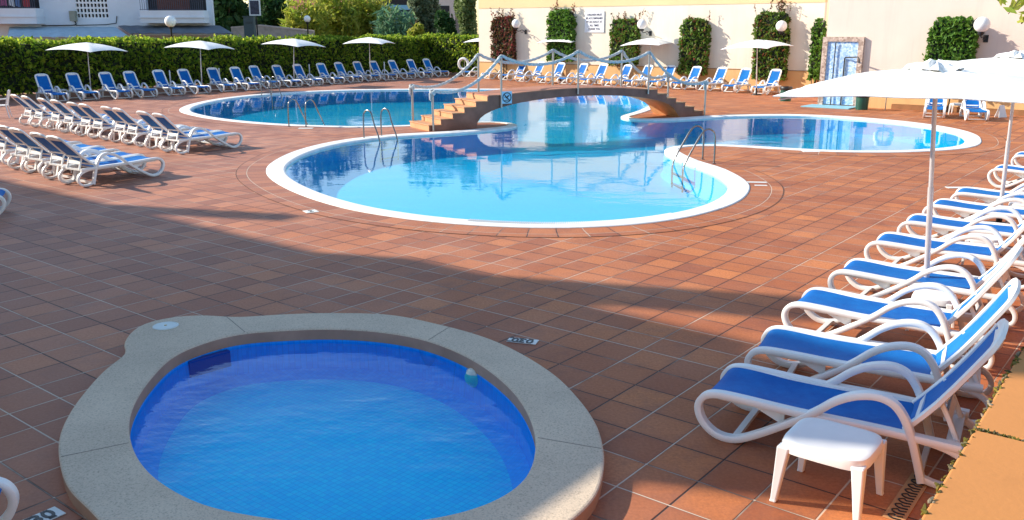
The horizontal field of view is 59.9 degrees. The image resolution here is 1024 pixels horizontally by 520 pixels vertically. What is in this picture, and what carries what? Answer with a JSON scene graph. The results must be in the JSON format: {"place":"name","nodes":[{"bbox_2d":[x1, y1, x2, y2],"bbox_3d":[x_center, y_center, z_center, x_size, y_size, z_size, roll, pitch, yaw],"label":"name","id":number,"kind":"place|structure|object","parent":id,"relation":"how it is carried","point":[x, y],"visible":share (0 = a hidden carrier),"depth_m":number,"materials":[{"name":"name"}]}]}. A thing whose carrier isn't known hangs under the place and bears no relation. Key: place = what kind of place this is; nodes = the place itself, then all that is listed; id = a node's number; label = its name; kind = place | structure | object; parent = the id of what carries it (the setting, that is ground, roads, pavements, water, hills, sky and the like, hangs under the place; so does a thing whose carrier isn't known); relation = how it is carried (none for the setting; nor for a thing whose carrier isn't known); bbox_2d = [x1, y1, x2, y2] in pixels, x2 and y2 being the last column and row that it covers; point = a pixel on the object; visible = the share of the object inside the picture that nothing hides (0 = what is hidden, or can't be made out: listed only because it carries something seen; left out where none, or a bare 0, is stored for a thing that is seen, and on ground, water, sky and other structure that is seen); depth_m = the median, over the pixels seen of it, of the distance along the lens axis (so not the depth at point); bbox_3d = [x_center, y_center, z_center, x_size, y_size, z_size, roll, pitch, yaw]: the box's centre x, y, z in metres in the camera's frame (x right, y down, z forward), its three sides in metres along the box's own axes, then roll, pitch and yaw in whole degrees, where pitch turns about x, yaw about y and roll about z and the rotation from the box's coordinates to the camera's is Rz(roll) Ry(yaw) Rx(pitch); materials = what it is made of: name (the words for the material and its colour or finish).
{"place":"outdoors","nodes":[
{"label":"outdoors","id":0,"kind":"place"},
{"bbox_2d":[0,0,214,43],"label":"apartment house","id":1,"kind":"structure","parent":0,"point":[78,13],"depth_m":55.85,"materials":[{"name":"paint"}]},
{"bbox_2d":[242,16,256,38],"bbox_3d":[-17.686,-14.522,60.254,0.740,3.879,0.600,0,15,0],"label":"utility cabinet","id":2,"kind":"object","parent":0,"point":[249,26],"visible":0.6,"depth_m":59.74,"materials":[{"name":"metal"}]},
{"bbox_2d":[231,25,314,39],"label":"rubble wall","id":3,"kind":"structure","parent":0,"point":[275,31],"depth_m":63.92,"materials":[{"name":"stone"}]},
{"bbox_2d":[439,0,459,32],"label":"pale building","id":4,"kind":"structure","parent":0,"point":[447,5],"depth_m":96.20,"materials":[{"name":"white"}]},
{"bbox_2d":[0,34,1023,519],"bbox_3d":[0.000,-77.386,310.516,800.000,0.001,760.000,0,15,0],"label":"deck paving","id":5,"kind":"structure","parent":0,"point":[642,344],"depth_m":10.89,"materials":[{"name":"tile"}]},
{"bbox_2d":[0,477,18,519],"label":"sun lounger","id":6,"kind":"object","parent":5,"relation":"on","point":[9,489],"visible":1,"depth_m":5.39,"materials":[{"name":"white plastic"}]},
{"bbox_2d":[10,94,51,125],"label":"sun lounger","id":7,"kind":"object","parent":5,"relation":"on","point":[25,105],"visible":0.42,"depth_m":28.45,"materials":[{"name":"white plastic"}]},
{"bbox_2d":[0,134,82,164],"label":"sun lounger","id":8,"kind":"object","parent":5,"relation":"on","point":[7,143],"visible":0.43,"depth_m":20.32,"materials":[{"name":"white plastic"}]},
{"bbox_2d":[24,506,65,519],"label":"depth marker","id":9,"kind":"object","parent":5,"relation":"on","point":[54,512],"visible":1,"depth_m":5.66,"materials":[{"name":"tile"}]},
{"bbox_2d":[34,73,68,102],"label":"sun lounger","id":10,"kind":"object","parent":5,"relation":"on","point":[44,85],"visible":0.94,"depth_m":38.68,"materials":[{"name":"fabric"}]},
{"bbox_2d":[0,125,105,170],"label":"sun lounger","id":11,"kind":"object","parent":5,"relation":"on","point":[24,149],"visible":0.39,"depth_m":19.51,"materials":[{"name":"white plastic"}]},
{"bbox_2d":[21,96,98,127],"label":"sun lounger","id":12,"kind":"object","parent":5,"relation":"on","point":[45,114],"visible":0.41,"depth_m":27.85,"materials":[{"name":"white plastic"}]},
{"bbox_2d":[8,128,119,174],"bbox_3d":[-9.781,-2.482,19.489,0.740,1.023,2.203,9,17,31],"label":"sun lounger","id":13,"kind":"object","parent":5,"relation":"on","point":[31,143],"visible":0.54,"depth_m":18.94,"materials":[{"name":"white plastic"}]},
{"bbox_2d":[8,27,125,38],"bbox_3d":[-27.315,-12.818,55.038,8.806,3.156,2.987,0,15,0],"label":"awning","id":14,"kind":"object","parent":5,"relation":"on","point":[52,32],"visible":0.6,"depth_m":54.55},
{"bbox_2d":[37,98,105,130],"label":"sun lounger","id":15,"kind":"object","parent":5,"relation":"on","point":[56,112],"visible":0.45,"depth_m":26.96,"materials":[{"name":"white plastic"}]},
{"bbox_2d":[50,100,111,133],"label":"sun lounger","id":16,"kind":"object","parent":5,"relation":"on","point":[74,118],"visible":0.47,"depth_m":26.32,"materials":[{"name":"white plastic"}]},
{"bbox_2d":[65,72,99,100],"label":"sun lounger","id":17,"kind":"object","parent":5,"relation":"on","point":[73,79],"visible":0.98,"depth_m":39.58,"materials":[{"name":"fabric"}]},
{"bbox_2d":[47,42,125,96],"bbox_3d":[-19.438,-8.757,40.908,2.431,2.441,2.433,4,15,16],"label":"parasol","id":18,"kind":"object","parent":5,"relation":"on","point":[87,47],"visible":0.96,"depth_m":40.05,"materials":[{"name":"fabric"}]},
{"bbox_2d":[29,132,146,180],"bbox_3d":[-8.902,-2.275,18.691,0.740,1.023,2.203,9,17,32],"label":"sun lounger","id":19,"kind":"object","parent":5,"relation":"on","point":[60,157],"visible":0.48,"depth_m":18.27,"materials":[{"name":"white plastic"}]},
{"bbox_2d":[66,102,140,136],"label":"sun lounger","id":20,"kind":"object","parent":5,"relation":"on","point":[81,113],"visible":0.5,"depth_m":25.52,"materials":[{"name":"white plastic"}]},
{"bbox_2d":[45,135,164,186],"bbox_3d":[-8.283,-2.131,18.134,0.740,1.023,2.203,9,17,32],"label":"sun lounger","id":21,"kind":"object","parent":5,"relation":"on","point":[78,160],"visible":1,"depth_m":17.80,"materials":[{"name":"white plastic"}]},
{"bbox_2d":[78,104,147,139],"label":"sun lounger","id":22,"kind":"object","parent":5,"relation":"on","point":[103,123],"visible":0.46,"depth_m":24.92,"materials":[{"name":"white plastic"}]},
{"bbox_2d":[98,72,132,98],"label":"sun lounger","id":23,"kind":"object","parent":5,"relation":"on","point":[107,81],"visible":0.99,"depth_m":40.38,"materials":[{"name":"fabric"}]},
{"bbox_2d":[123,71,157,97],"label":"sun lounger","id":24,"kind":"object","parent":5,"relation":"on","point":[131,80],"visible":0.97,"depth_m":41.18,"materials":[{"name":"fabric"}]},
{"bbox_2d":[100,106,181,142],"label":"sun lounger","id":25,"kind":"object","parent":5,"relation":"on","point":[115,117],"visible":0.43,"depth_m":24.16,"materials":[{"name":"white plastic"}]},
{"bbox_2d":[112,108,194,145],"bbox_3d":[-9.647,-3.687,24.137,0.740,1.023,2.203,12,18,38],"label":"sun lounger","id":26,"kind":"object","parent":5,"relation":"on","point":[137,130],"visible":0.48,"depth_m":23.59,"materials":[{"name":"white plastic"}]},
{"bbox_2d":[152,70,185,95],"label":"sun lounger","id":27,"kind":"object","parent":5,"relation":"on","point":[159,76],"visible":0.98,"depth_m":42.50,"materials":[{"name":"blue plastic"}]},
{"bbox_2d":[119,25,234,37],"bbox_3d":[-20.846,-12.935,55.318,7.997,3.243,2.387,0,15,0],"label":"awning","id":28,"kind":"object","parent":5,"relation":"on","point":[176,30],"visible":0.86,"depth_m":54.69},
{"bbox_2d":[136,111,223,149],"bbox_3d":[-8.678,-3.467,23.289,0.740,1.023,2.203,11,18,35],"label":"sun lounger","id":29,"kind":"object","parent":5,"relation":"on","point":[159,129],"visible":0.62,"depth_m":22.81,"materials":[{"name":"white plastic"}]},
{"bbox_2d":[177,69,210,93],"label":"sun lounger","id":30,"kind":"object","parent":5,"relation":"on","point":[185,77],"visible":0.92,"depth_m":43.37,"materials":[{"name":"fabric"}]},
{"bbox_2d":[152,113,242,153],"bbox_3d":[-8.046,-3.319,22.717,0.740,1.023,2.203,11,18,36],"label":"sun lounger","id":31,"kind":"object","parent":5,"relation":"on","point":[174,131],"visible":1,"depth_m":22.38,"materials":[{"name":"white plastic"}]},
{"bbox_2d":[164,41,233,90],"bbox_3d":[-15.527,-9.698,44.477,2.431,2.476,2.433,3,15,13],"label":"parasol","id":32,"kind":"object","parent":5,"relation":"on","point":[202,45],"visible":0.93,"depth_m":43.58,"materials":[{"name":"fabric"}]},
{"bbox_2d":[0,33,429,96],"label":"hedge","id":33,"kind":"object","parent":5,"relation":"on","point":[22,64],"visible":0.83,"depth_m":46.77,"materials":[{"name":"green plant"}]},
{"bbox_2d":[206,67,237,91],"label":"sun lounger","id":34,"kind":"object","parent":5,"relation":"on","point":[214,75],"visible":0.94,"depth_m":44.97,"materials":[{"name":"fabric"}]},
{"bbox_2d":[213,0,248,41],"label":"tree","id":35,"kind":"object","parent":5,"relation":"on","point":[228,14],"visible":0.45,"depth_m":72.49,"materials":[{"name":"green plant"}]},
{"bbox_2d":[0,72,476,98],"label":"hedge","id":36,"kind":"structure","parent":5,"relation":"on","point":[42,95],"depth_m":48.19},
{"bbox_2d":[229,67,260,90],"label":"sun lounger","id":37,"kind":"object","parent":5,"relation":"on","point":[237,76],"visible":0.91,"depth_m":45.90,"materials":[{"name":"fabric"}]},
{"bbox_2d":[248,0,260,36],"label":"framed panel","id":38,"kind":"object","parent":5,"relation":"on","point":[254,8],"visible":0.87,"depth_m":61.59,"materials":[{"name":"white paint"}]},
{"bbox_2d":[248,65,280,88],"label":"sun lounger","id":39,"kind":"object","parent":5,"relation":"on","point":[254,70],"visible":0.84,"depth_m":47.47,"materials":[{"name":"fabric"}]},
{"bbox_2d":[260,0,288,26],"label":"tree","id":40,"kind":"object","parent":5,"relation":"on","point":[271,12],"visible":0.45,"depth_m":78.05,"materials":[{"name":"green plant"}]},
{"bbox_2d":[271,65,302,87],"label":"sun lounger","id":41,"kind":"object","parent":5,"relation":"on","point":[278,72],"visible":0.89,"depth_m":48.37,"materials":[{"name":"fabric"}]},
{"bbox_2d":[162,88,420,128],"bbox_3d":[-9.622,-6.678,37.704,8.699,0.001,20.003,1,15,5],"label":"pool surround","id":42,"kind":"object","parent":5,"relation":"on","point":[172,110],"visible":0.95,"depth_m":32.03,"materials":[{"name":"ceramic"}]},
{"bbox_2d":[262,39,324,85],"bbox_3d":[-11.832,-10.748,48.413,2.430,2.542,2.434,7,16,24],"label":"parasol","id":43,"kind":"object","parent":5,"relation":"on","point":[295,42],"visible":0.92,"depth_m":47.61,"materials":[{"name":"fabric"}]},
{"bbox_2d":[277,0,337,36],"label":"tree","id":44,"kind":"object","parent":5,"relation":"on","point":[318,15],"visible":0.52,"depth_m":66.62,"materials":[{"name":"green plant"}]},
{"bbox_2d":[292,64,323,85],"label":"sun lounger","id":45,"kind":"object","parent":5,"relation":"on","point":[299,72],"visible":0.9,"depth_m":49.51,"materials":[{"name":"white plastic"}]},
{"bbox_2d":[316,63,344,84],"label":"sun lounger","id":46,"kind":"object","parent":5,"relation":"on","point":[322,71],"visible":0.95,"depth_m":51.04,"materials":[{"name":"fabric"}]},
{"bbox_2d":[59,313,603,519],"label":"paddling pool","id":47,"kind":"structure","parent":5,"relation":"in","point":[336,416],"depth_m":7.44,"materials":[{"name":"liquid"}]},
{"bbox_2d":[302,0,370,37],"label":"tree","id":48,"kind":"object","parent":5,"relation":"on","point":[347,18],"visible":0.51,"depth_m":69.68,"materials":[{"name":"green plant"}]},
{"bbox_2d":[334,62,362,82],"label":"sun lounger","id":49,"kind":"object","parent":5,"relation":"on","point":[340,69],"visible":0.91,"depth_m":52.52,"materials":[{"name":"white plastic"}]},
{"bbox_2d":[353,61,380,81],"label":"sun lounger","id":50,"kind":"object","parent":5,"relation":"on","point":[358,67],"visible":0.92,"depth_m":53.85,"materials":[{"name":"white plastic"}]},
{"bbox_2d":[344,0,391,34],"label":"tree","id":51,"kind":"object","parent":5,"relation":"on","point":[377,6],"visible":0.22,"depth_m":71.25,"materials":[{"name":"green plant"}]},
{"bbox_2d":[343,37,394,74],"bbox_3d":[-8.491,-11.990,53.112,2.432,2.560,2.432,3,15,10],"label":"parasol","id":52,"kind":"object","parent":5,"relation":"on","point":[369,40],"visible":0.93,"depth_m":52.15,"materials":[{"name":"fabric"}]},
{"bbox_2d":[369,3,418,35],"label":"bush","id":53,"kind":"object","parent":5,"relation":"on","point":[387,26],"visible":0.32,"depth_m":65.84,"materials":[{"name":"green plant"}]},
{"bbox_2d":[407,0,441,37],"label":"tree","id":54,"kind":"object","parent":5,"relation":"on","point":[424,11],"visible":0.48,"depth_m":68.74,"materials":[{"name":"green plant"}]},
{"bbox_2d":[433,9,456,34],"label":"bush","id":55,"kind":"object","parent":5,"relation":"on","point":[445,22],"visible":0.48,"depth_m":67.29,"materials":[{"name":"green plant"}]},
{"bbox_2d":[415,32,478,73],"bbox_3d":[-3.893,-14.226,61.131,6.906,2.865,1.778,10,18,34],"label":"hedge","id":56,"kind":"object","parent":5,"relation":"on","point":[447,52],"visible":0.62,"depth_m":60.75,"materials":[{"name":"green plant"}]},
{"bbox_2d":[453,0,477,35],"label":"tree","id":57,"kind":"object","parent":5,"relation":"on","point":[465,11],"visible":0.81,"depth_m":63.22,"materials":[{"name":"green plant"}]},
{"bbox_2d":[489,7,516,78],"bbox_3d":[-0.564,-13.493,55.300,2.145,4.375,0.797,10,18,35],"label":"climbing shrub","id":58,"kind":"object","parent":5,"relation":"on","point":[502,35],"visible":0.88,"depth_m":54.97,"materials":[{"name":"red plant"}]},
{"bbox_2d":[236,135,782,236],"bbox_3d":[-1.427,-1.793,18.859,13.707,0.001,9.022,10,17,33],"label":"pool surround","id":59,"kind":"object","parent":5,"relation":"on","point":[251,174],"visible":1,"depth_m":15.04,"materials":[{"name":"ceramic"}]},
{"bbox_2d":[536,62,565,83],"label":"sun lounger","id":60,"kind":"object","parent":5,"relation":"on","point":[559,69],"visible":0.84,"depth_m":51.87,"materials":[{"name":"white plastic"}]},
{"bbox_2d":[409,49,708,130],"bbox_3d":[1.858,-5.880,29.919,10.860,2.371,1.786,-8,16,-28],"label":"footbridge","id":61,"kind":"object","parent":5,"relation":"on","point":[470,110],"visible":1,"depth_m":28.91,"materials":[{"name":"stone"}]},
{"bbox_2d":[546,0,577,80],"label":"climbing shrub","id":62,"kind":"object","parent":5,"relation":"on","point":[562,23],"visible":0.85,"depth_m":52.23,"materials":[{"name":"green plant"}]},
{"bbox_2d":[557,63,587,84],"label":"sun lounger","id":63,"kind":"object","parent":5,"relation":"on","point":[583,67],"visible":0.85,"depth_m":50.82,"materials":[{"name":"white plastic"}]},
{"bbox_2d":[179,89,981,227],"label":"swimming pool","id":64,"kind":"structure","parent":5,"relation":"in","point":[574,191],"depth_m":21.19,"materials":[{"name":"liquid"}]},
{"bbox_2d":[363,108,398,161],"bbox_3d":[-3.736,-3.462,25.368,0.786,1.676,0.772,11,18,38],"label":"pool ladder","id":65,"kind":"object","parent":64,"relation":"attached to","point":[397,157],"visible":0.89,"depth_m":25.29,"materials":[{"name":"silver metal"}]},
{"bbox_2d":[191,90,964,164],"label":"pool water","id":66,"kind":"structure","parent":64,"relation":"in","point":[597,122],"depth_m":28.56,"materials":[{"name":"liquid"}]},
{"bbox_2d":[671,125,715,192],"bbox_3d":[4.231,-2.269,20.762,1.028,1.677,0.797,-5,15,-19],"label":"pool ladder","id":67,"kind":"object","parent":64,"relation":"attached to","point":[681,187],"visible":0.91,"depth_m":20.55,"materials":[{"name":"silver metal"}]},
{"bbox_2d":[579,64,607,84],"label":"sun lounger","id":68,"kind":"object","parent":5,"relation":"on","point":[601,72],"visible":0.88,"depth_m":49.96,"materials":[{"name":"white plastic"}]},
{"bbox_2d":[601,64,631,85],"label":"sun lounger","id":69,"kind":"object","parent":5,"relation":"on","point":[627,68],"visible":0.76,"depth_m":48.94,"materials":[{"name":"white plastic"}]},
{"bbox_2d":[608,10,645,83],"bbox_3d":[6.420,-12.024,49.990,2.237,4.196,0.777,12,19,38],"label":"climbing shrub","id":70,"kind":"object","parent":5,"relation":"on","point":[624,31],"visible":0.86,"depth_m":49.73,"materials":[{"name":"green plant"}]},
{"bbox_2d":[621,38,671,85],"bbox_3d":[7.610,-10.927,49.029,2.432,2.567,2.433,12,19,38],"label":"parasol","id":71,"kind":"object","parent":5,"relation":"on","point":[652,41],"visible":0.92,"depth_m":48.18,"materials":[{"name":"fabric"}]},
{"bbox_2d":[478,0,827,90],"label":"boundary wall","id":72,"kind":"structure","parent":5,"relation":"on","point":[731,22],"depth_m":48.69,"materials":[{"name":"paint"}]},
{"bbox_2d":[585,11,604,31],"bbox_3d":[4.748,-13.704,51.142,1.314,1.186,0.058,11,18,37],"label":"notice board","id":73,"kind":"object","parent":72,"relation":"attached to","point":[594,21],"visible":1,"depth_m":51.10,"materials":[{"name":"white"}]},
{"bbox_2d":[670,66,701,89],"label":"sun lounger","id":74,"kind":"object","parent":5,"relation":"on","point":[695,72],"visible":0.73,"depth_m":46.76,"materials":[{"name":"white plastic"}]},
{"bbox_2d":[676,10,711,86],"bbox_3d":[9.725,-11.278,47.455,1.928,4.026,0.866,12,19,38],"label":"climbing shrub","id":75,"kind":"object","parent":5,"relation":"on","point":[694,41],"visible":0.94,"depth_m":47.20,"materials":[{"name":"green plant"}]},
{"bbox_2d":[695,67,727,90],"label":"sun lounger","id":76,"kind":"object","parent":5,"relation":"on","point":[720,74],"visible":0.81,"depth_m":45.72,"materials":[{"name":"white plastic"}]},
{"bbox_2d":[721,68,751,92],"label":"sun lounger","id":77,"kind":"object","parent":5,"relation":"on","point":[743,77],"visible":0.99,"depth_m":44.50,"materials":[{"name":"white plastic"}]},
{"bbox_2d":[721,40,792,94],"bbox_3d":[11.464,-9.043,41.790,2.431,2.561,2.434,-14,20,-43],"label":"parasol","id":78,"kind":"object","parent":5,"relation":"on","point":[766,44],"visible":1,"depth_m":41.05,"materials":[{"name":"fabric"}]},
{"bbox_2d":[751,69,781,94],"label":"sun lounger","id":79,"kind":"object","parent":5,"relation":"on","point":[773,78],"visible":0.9,"depth_m":43.31,"materials":[{"name":"white plastic"}]},
{"bbox_2d":[751,0,791,81],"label":"climbing shrub","id":80,"kind":"object","parent":5,"relation":"on","point":[771,58],"visible":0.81,"depth_m":44.65,"materials":[{"name":"green plant"}]},
{"bbox_2d":[806,17,827,83],"bbox_3d":[14.945,-10.023,43.511,0.833,3.575,0.868,10,18,35],"label":"climbing shrub","id":81,"kind":"object","parent":5,"relation":"on","point":[818,29],"visible":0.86,"depth_m":43.24,"materials":[{"name":"green plant"}]},
{"bbox_2d":[769,417,886,519],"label":"side table","id":82,"kind":"object","parent":5,"relation":"on","point":[857,452],"visible":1,"depth_m":5.72,"materials":[{"name":"white plastic"}]},
{"bbox_2d":[801,37,864,108],"bbox_3d":[12.719,-7.427,35.189,1.917,2.720,1.325,11,18,37],"label":"shower panel","id":83,"kind":"object","parent":5,"relation":"on","point":[841,56],"visible":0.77,"depth_m":35.50,"materials":[{"name":"tile"}]},
{"bbox_2d":[694,318,1008,488],"bbox_3d":[2.413,0.840,6.469,1.981,1.124,0.718,8,17,29],"label":"sun lounger","id":84,"kind":"object","parent":5,"relation":"on","point":[774,394],"visible":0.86,"depth_m":6.42,"materials":[{"name":"blue plastic"}]},
{"bbox_2d":[744,278,1020,425],"bbox_3d":[3.036,0.595,7.416,1.981,1.124,0.718,8,16,27],"label":"sun lounger","id":85,"kind":"object","parent":5,"relation":"on","point":[818,351],"visible":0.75,"depth_m":7.39,"materials":[{"name":"blue plastic"}]},
{"bbox_2d":[782,114,1005,155],"bbox_3d":[11.556,-3.760,26.448,5.444,0.001,11.592,6,16,22],"label":"pool surround","id":86,"kind":"object","parent":5,"relation":"on","point":[991,141],"visible":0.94,"depth_m":23.14,"materials":[{"name":"ceramic"}]},
{"bbox_2d":[772,59,1023,308],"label":"parasol","id":87,"kind":"object","parent":5,"relation":"on","point":[935,80],"visible":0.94,"depth_m":8.79,"materials":[{"name":"fabric"}]},
{"bbox_2d":[781,246,1023,369],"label":"sun lounger","id":88,"kind":"object","parent":5,"relation":"on","point":[843,307],"visible":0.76,"depth_m":8.59,"materials":[{"name":"white plastic"}]},
{"bbox_2d":[882,473,927,519],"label":"drain grate","id":89,"kind":"object","parent":5,"relation":"on","point":[905,500],"visible":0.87,"depth_m":5.83,"materials":[{"name":"black plastic"}]},
{"bbox_2d":[823,0,1023,115],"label":"shower wall","id":90,"kind":"structure","parent":5,"relation":"on","point":[894,33],"depth_m":33.89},
{"bbox_2d":[974,17,990,41],"bbox_3d":[16.762,-8.223,31.744,0.534,0.890,1.214,7,16,26],"label":"wall lamp","id":91,"kind":"object","parent":90,"relation":"attached to","point":[982,25],"visible":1,"depth_m":31.27,"materials":[{"name":"white"}]},
{"bbox_2d":[828,236,1023,327],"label":"sun lounger","id":92,"kind":"object","parent":5,"relation":"on","point":[887,275],"visible":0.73,"depth_m":9.78,"materials":[{"name":"white plastic"}]},
{"bbox_2d":[905,289,956,330],"bbox_3d":[4.323,0.533,9.145,0.414,0.380,0.382,9,17,32],"label":"side table","id":93,"kind":"object","parent":5,"relation":"on","point":[939,298],"visible":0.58,"depth_m":9.03,"materials":[{"name":"white plastic"}]},
{"bbox_2d":[923,99,946,117],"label":"sun lounger","id":94,"kind":"object","parent":5,"relation":"on","point":[928,103],"visible":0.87,"depth_m":31.71,"materials":[{"name":"white plastic"}]},
{"bbox_2d":[864,224,1023,289],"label":"sun lounger","id":95,"kind":"object","parent":5,"relation":"on","point":[912,245],"visible":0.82,"depth_m":11.17,"materials":[{"name":"white plastic"}]},
{"bbox_2d":[922,15,978,111],"bbox_3d":[16.183,-7.247,32.902,1.915,3.521,0.905,11,18,37],"label":"climbing shrub","id":96,"kind":"object","parent":5,"relation":"on","point":[949,38],"visible":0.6,"depth_m":32.46,"materials":[{"name":"green plant"}]},
{"bbox_2d":[897,206,1023,241],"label":"sun lounger","id":97,"kind":"object","parent":5,"relation":"on","point":[943,226],"visible":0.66,"depth_m":12.43,"materials":[{"name":"white plastic"}]},
{"bbox_2d":[922,192,1023,219],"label":"sun lounger","id":98,"kind":"object","parent":5,"relation":"on","point":[966,209],"visible":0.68,"depth_m":13.61,"materials":[{"name":"white plastic"}]},
{"bbox_2d":[959,99,989,120],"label":"sun lounger","id":99,"kind":"object","parent":5,"relation":"on","point":[968,106],"visible":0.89,"depth_m":30.96,"materials":[{"name":"white plastic"}]},
{"bbox_2d":[950,183,1023,203],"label":"sun lounger","id":100,"kind":"object","parent":5,"relation":"on","point":[988,196],"visible":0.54,"depth_m":14.82,"materials":[{"name":"white plastic"}]},
{"bbox_2d":[958,50,1023,223],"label":"parasol","id":101,"kind":"object","parent":5,"relation":"on","point":[1011,62],"visible":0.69,"depth_m":13.16,"materials":[{"name":"fabric"}]},
{"bbox_2d":[987,164,1023,187],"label":"sun lounger","id":102,"kind":"object","parent":5,"relation":"on","point":[1016,170],"visible":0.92,"depth_m":17.39,"materials":[{"name":"white plastic"}]},
{"bbox_2d":[997,0,1023,23],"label":"overhanging tree","id":103,"kind":"object","parent":5,"relation":"on","point":[1013,6],"visible":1,"depth_m":8.08,"materials":[{"name":"green plant"}]},
{"bbox_2d":[919,346,1023,519],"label":"parapet wall","id":104,"kind":"structure","parent":0,"point":[984,479],"depth_m":4.19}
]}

